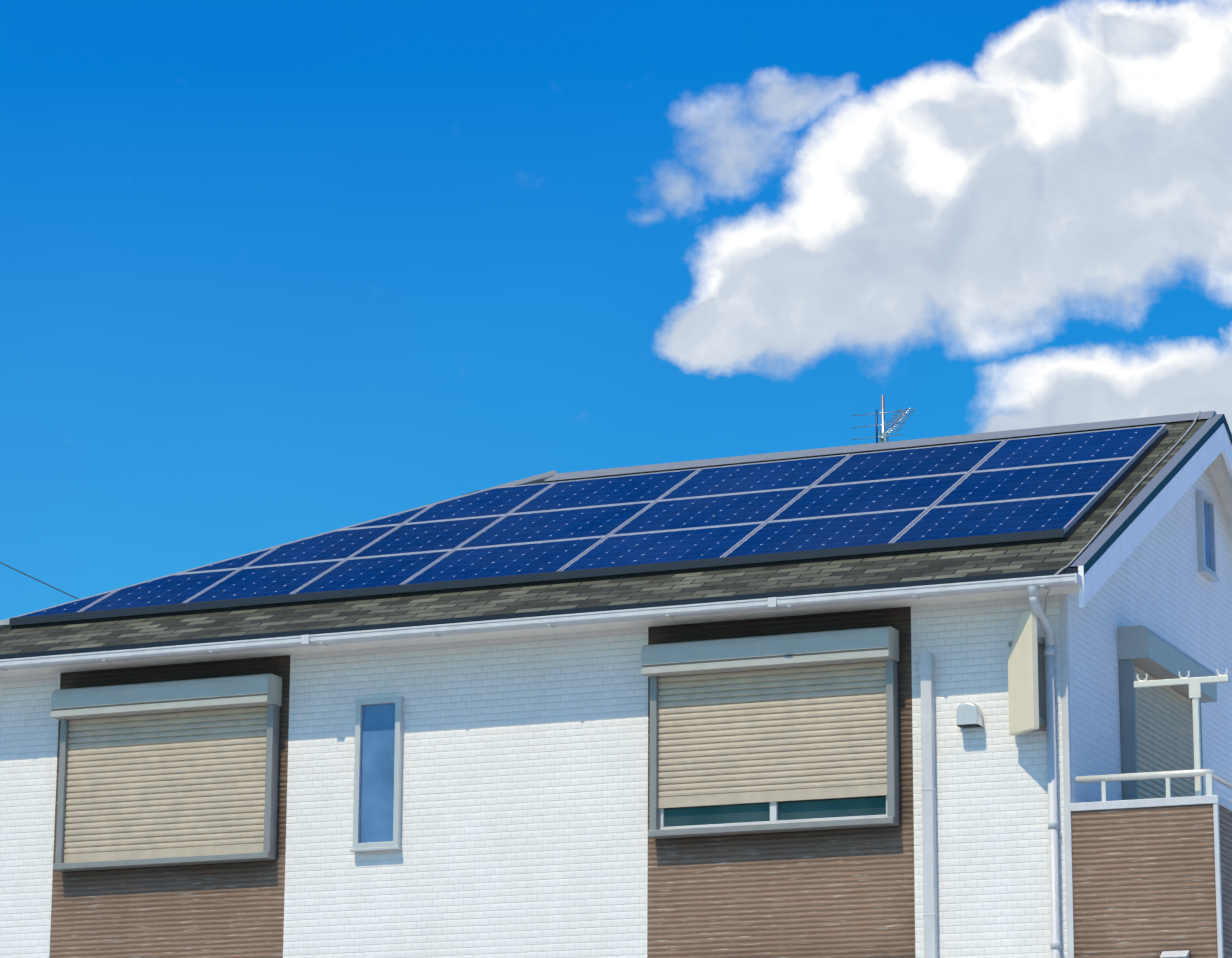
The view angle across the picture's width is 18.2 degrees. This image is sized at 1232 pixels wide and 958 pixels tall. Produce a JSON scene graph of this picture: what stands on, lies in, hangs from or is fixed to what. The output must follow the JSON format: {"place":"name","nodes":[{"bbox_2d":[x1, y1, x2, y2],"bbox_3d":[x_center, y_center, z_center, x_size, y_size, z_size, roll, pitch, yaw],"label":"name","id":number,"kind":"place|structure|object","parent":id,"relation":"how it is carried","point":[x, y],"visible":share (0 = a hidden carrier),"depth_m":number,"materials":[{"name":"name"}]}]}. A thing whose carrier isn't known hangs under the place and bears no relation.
{"place":"outdoors","nodes":[
{"label":"outdoors","id":0,"kind":"place"},
{"bbox_2d":[0,0,1231,620],"label":"sky","id":1,"kind":"structure","parent":0,"point":[273,273],"materials":[{"name":"blue"}]},
{"bbox_2d":[1135,665,1194,798],"bbox_3d":[3.962,2.590,27.681,0.013,2.302,1.780,-5,-15,23],"label":"roller shutter","id":2,"kind":"object","parent":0,"point":[1164,724],"visible":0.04,"depth_m":27.81,"materials":[{"name":"beige metal"}]},
{"label":"ground","id":3,"kind":"structure","parent":0,"visible":0},
{"bbox_2d":[0,467,1231,957],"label":"house walls","id":4,"kind":"structure","parent":3,"relation":"on","point":[524,795],"depth_m":27.27,"materials":[{"name":"white brick"}]},
{"bbox_2d":[51,674,281,719],"bbox_3d":[-3.336,1.618,28.509,1.824,0.215,0.226,-5,-15,23],"label":"shutter box","id":5,"kind":"object","parent":4,"relation":"attached to","point":[174,696],"visible":0.98,"depth_m":28.39,"materials":[{"name":"grey metal"}]},
{"bbox_2d":[53,704,279,871],"bbox_3d":[-3.320,2.283,28.395,1.808,1.132,0.139,-5,-15,23],"label":"window frame","id":6,"kind":"object","parent":4,"relation":"attached to","point":[271,790],"visible":0.96,"depth_m":28.15,"materials":[{"name":"grey metal"}]},
{"bbox_2d":[63,706,266,862],"bbox_3d":[-3.318,2.262,28.406,1.704,1.089,0.023,-5,-15,23],"label":"roller shutter","id":7,"kind":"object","parent":6,"relation":"attached to","point":[180,784],"depth_m":28.40,"materials":[{"name":"beige metal"}]},
{"bbox_2d":[350,696,403,852],"bbox_3d":[-1.720,2.128,27.764,0.384,1.115,0.070,-5,-15,23],"label":"slit window","id":8,"kind":"structure","parent":4,"relation":"attached to","point":[377,809],"depth_m":27.77,"materials":[{"name":"blue glass"}]},
{"bbox_2d":[0,573,1080,670],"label":"gutter","id":9,"kind":"object","parent":4,"relation":"attached to","point":[837,598],"visible":1,"depth_m":27.04,"materials":[{"name":"white plastic"}]},
{"bbox_2d":[0,418,1208,654],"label":"roof","id":10,"kind":"structure","parent":4,"relation":"on","point":[666,588],"depth_m":27.67,"materials":[{"name":"grey"}]},
{"bbox_2d":[4,424,1167,628],"bbox_3d":[-0.260,0.375,29.561,8.499,1.505,2.848,-5,-15,23],"label":"solar array","id":11,"kind":"object","parent":10,"relation":"on","point":[1013,492],"visible":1,"depth_m":29.04,"materials":[{"name":"blue glass"}]},
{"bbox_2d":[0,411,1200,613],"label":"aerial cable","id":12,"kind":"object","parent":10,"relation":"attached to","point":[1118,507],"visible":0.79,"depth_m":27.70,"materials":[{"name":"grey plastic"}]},
{"bbox_2d":[851,395,915,442],"bbox_3d":[2.270,-0.066,31.800,0.740,1.276,0.670,6,-15,-24],"label":"tv antenna","id":13,"kind":"object","parent":10,"relation":"on","point":[884,435],"visible":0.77,"depth_m":31.78,"materials":[{"name":"silver metal"}]},
{"bbox_2d":[1070,414,1231,606],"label":"barge board","id":14,"kind":"object","parent":10,"relation":"attached to","point":[1106,553],"visible":0.93,"depth_m":27.52,"materials":[{"name":"grey"}]},
{"bbox_2d":[0,453,1231,677],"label":"roof trim","id":15,"kind":"structure","parent":4,"relation":"attached to","point":[1220,473],"depth_m":27.38,"materials":[{"name":"white metal"}]},
{"bbox_2d":[0,411,1216,629],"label":"ridge cap","id":16,"kind":"object","parent":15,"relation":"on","point":[546,477],"visible":0.29,"depth_m":30.77,"materials":[{"name":"grey metal"}]},
{"bbox_2d":[641,626,898,677],"bbox_3d":[1.061,1.203,26.679,1.824,0.215,0.226,-5,-15,23],"label":"shutter box","id":17,"kind":"object","parent":4,"relation":"attached to","point":[850,646],"visible":0.98,"depth_m":26.57,"materials":[{"name":"grey metal"}]},
{"bbox_2d":[648,659,899,838],"bbox_3d":[1.076,1.869,26.566,1.808,1.132,0.139,-5,-15,23],"label":"window frame","id":18,"kind":"object","parent":4,"relation":"attached to","point":[892,818],"visible":0.96,"depth_m":26.33,"materials":[{"name":"grey metal"}]},
{"bbox_2d":[658,661,886,808],"bbox_3d":[1.079,1.769,26.595,1.704,0.929,0.023,-5,-15,23],"label":"window shutter","id":19,"kind":"object","parent":18,"relation":"attached to","point":[784,734],"depth_m":26.58,"materials":[{"name":"beige metal"}]},
{"bbox_2d":[659,795,886,829],"bbox_3d":[1.090,2.297,26.502,1.700,0.180,0.052,-5,-15,23],"label":"sash window","id":20,"kind":"structure","parent":18,"relation":"in","point":[780,812],"depth_m":26.49,"materials":[{"name":"teal glass"}]},
{"bbox_2d":[919,651,937,957],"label":"vertical pipe cover","id":21,"kind":"object","parent":4,"relation":"attached to","point":[927,674],"visible":1,"depth_m":26.03,"materials":[{"name":"white plastic"}]},
{"bbox_2d":[956,701,984,730],"bbox_3d":[2.393,1.600,26.061,0.180,0.178,0.115,-5,-15,23],"label":"vent hood","id":22,"kind":"object","parent":4,"relation":"attached to","point":[968,712],"visible":1,"depth_m":26.02,"materials":[{"name":"silver metal"}]},
{"bbox_2d":[1008,611,1038,735],"bbox_3d":[2.730,1.303,25.825,0.300,0.800,0.050,-24,-28,60],"label":"flat aerial","id":23,"kind":"object","parent":4,"relation":"attached to","point":[1023,693],"visible":0.88,"depth_m":25.77,"materials":[{"name":"beige plastic"}]},
{"bbox_2d":[1008,636,1046,731],"bbox_3d":[2.761,1.369,25.908,0.250,0.640,0.200,-5,-15,23],"label":"flat aerial bracket","id":24,"kind":"object","parent":4,"relation":"attached to","point":[1041,684],"visible":0.29,"depth_m":25.95,"materials":[{"name":"grey metal"}]},
{"bbox_2d":[1027,585,1063,957],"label":"downpipe","id":25,"kind":"object","parent":4,"relation":"attached to","point":[1033,591],"visible":0.9,"depth_m":25.70,"materials":[{"name":"white plastic"}]},
{"bbox_2d":[1059,594,1073,957],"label":"corner trim","id":26,"kind":"structure","parent":4,"relation":"attached to","point":[1065,690],"depth_m":25.78,"materials":[{"name":"white plastic"}]},
{"bbox_2d":[1070,795,1231,957],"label":"balcony trim","id":27,"kind":"structure","parent":4,"relation":"attached to","point":[1216,801],"depth_m":25.37,"materials":[{"name":"white metal"}]},
{"bbox_2d":[1075,769,1231,800],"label":"balcony handrail","id":28,"kind":"object","parent":27,"relation":"on","point":[1210,774],"visible":0.9,"depth_m":25.58,"materials":[{"name":"white metal"}]},
{"bbox_2d":[1160,950,1189,957],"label":"vent cover","id":29,"kind":"object","parent":27,"relation":"attached to","point":[1176,954],"visible":1,"depth_m":25.15,"materials":[{"name":"white plastic"}]},
{"bbox_2d":[1134,668,1229,795],"bbox_3d":[3.782,1.967,25.626,0.648,1.397,0.048,-5,-15,23],"label":"laundry pole holder","id":30,"kind":"object","parent":27,"relation":"attached to","point":[1193,683],"visible":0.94,"depth_m":25.68,"materials":[{"name":"beige metal"}]},
{"bbox_2d":[1071,804,1231,957],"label":"balcony","id":31,"kind":"structure","parent":4,"relation":"attached to","point":[1144,882],"depth_m":25.39,"materials":[{"name":"brown"}]},
{"bbox_2d":[1118,659,1203,799],"bbox_3d":[3.960,2.613,27.676,0.134,2.345,1.884,-5,-15,23],"label":"balcony door frame","id":32,"kind":"object","parent":4,"relation":"attached to","point":[1128,730],"visible":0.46,"depth_m":27.01,"materials":[{"name":"grey metal"}]},
{"bbox_2d":[1117,625,1216,702],"bbox_3d":[4.012,1.354,27.957,0.225,0.235,1.900,-5,-15,23],"label":"shutter box","id":33,"kind":"object","parent":4,"relation":"attached to","point":[1150,652],"visible":0.8,"depth_m":27.44,"materials":[{"name":"grey metal"}]},
{"bbox_2d":[1196,491,1219,581],"bbox_3d":[4.562,0.440,29.687,0.070,0.643,0.390,-5,-15,23],"label":"gable window","id":34,"kind":"structure","parent":4,"relation":"attached to","point":[1206,542],"depth_m":29.68,"materials":[{"name":"blue glass"}]}
]}

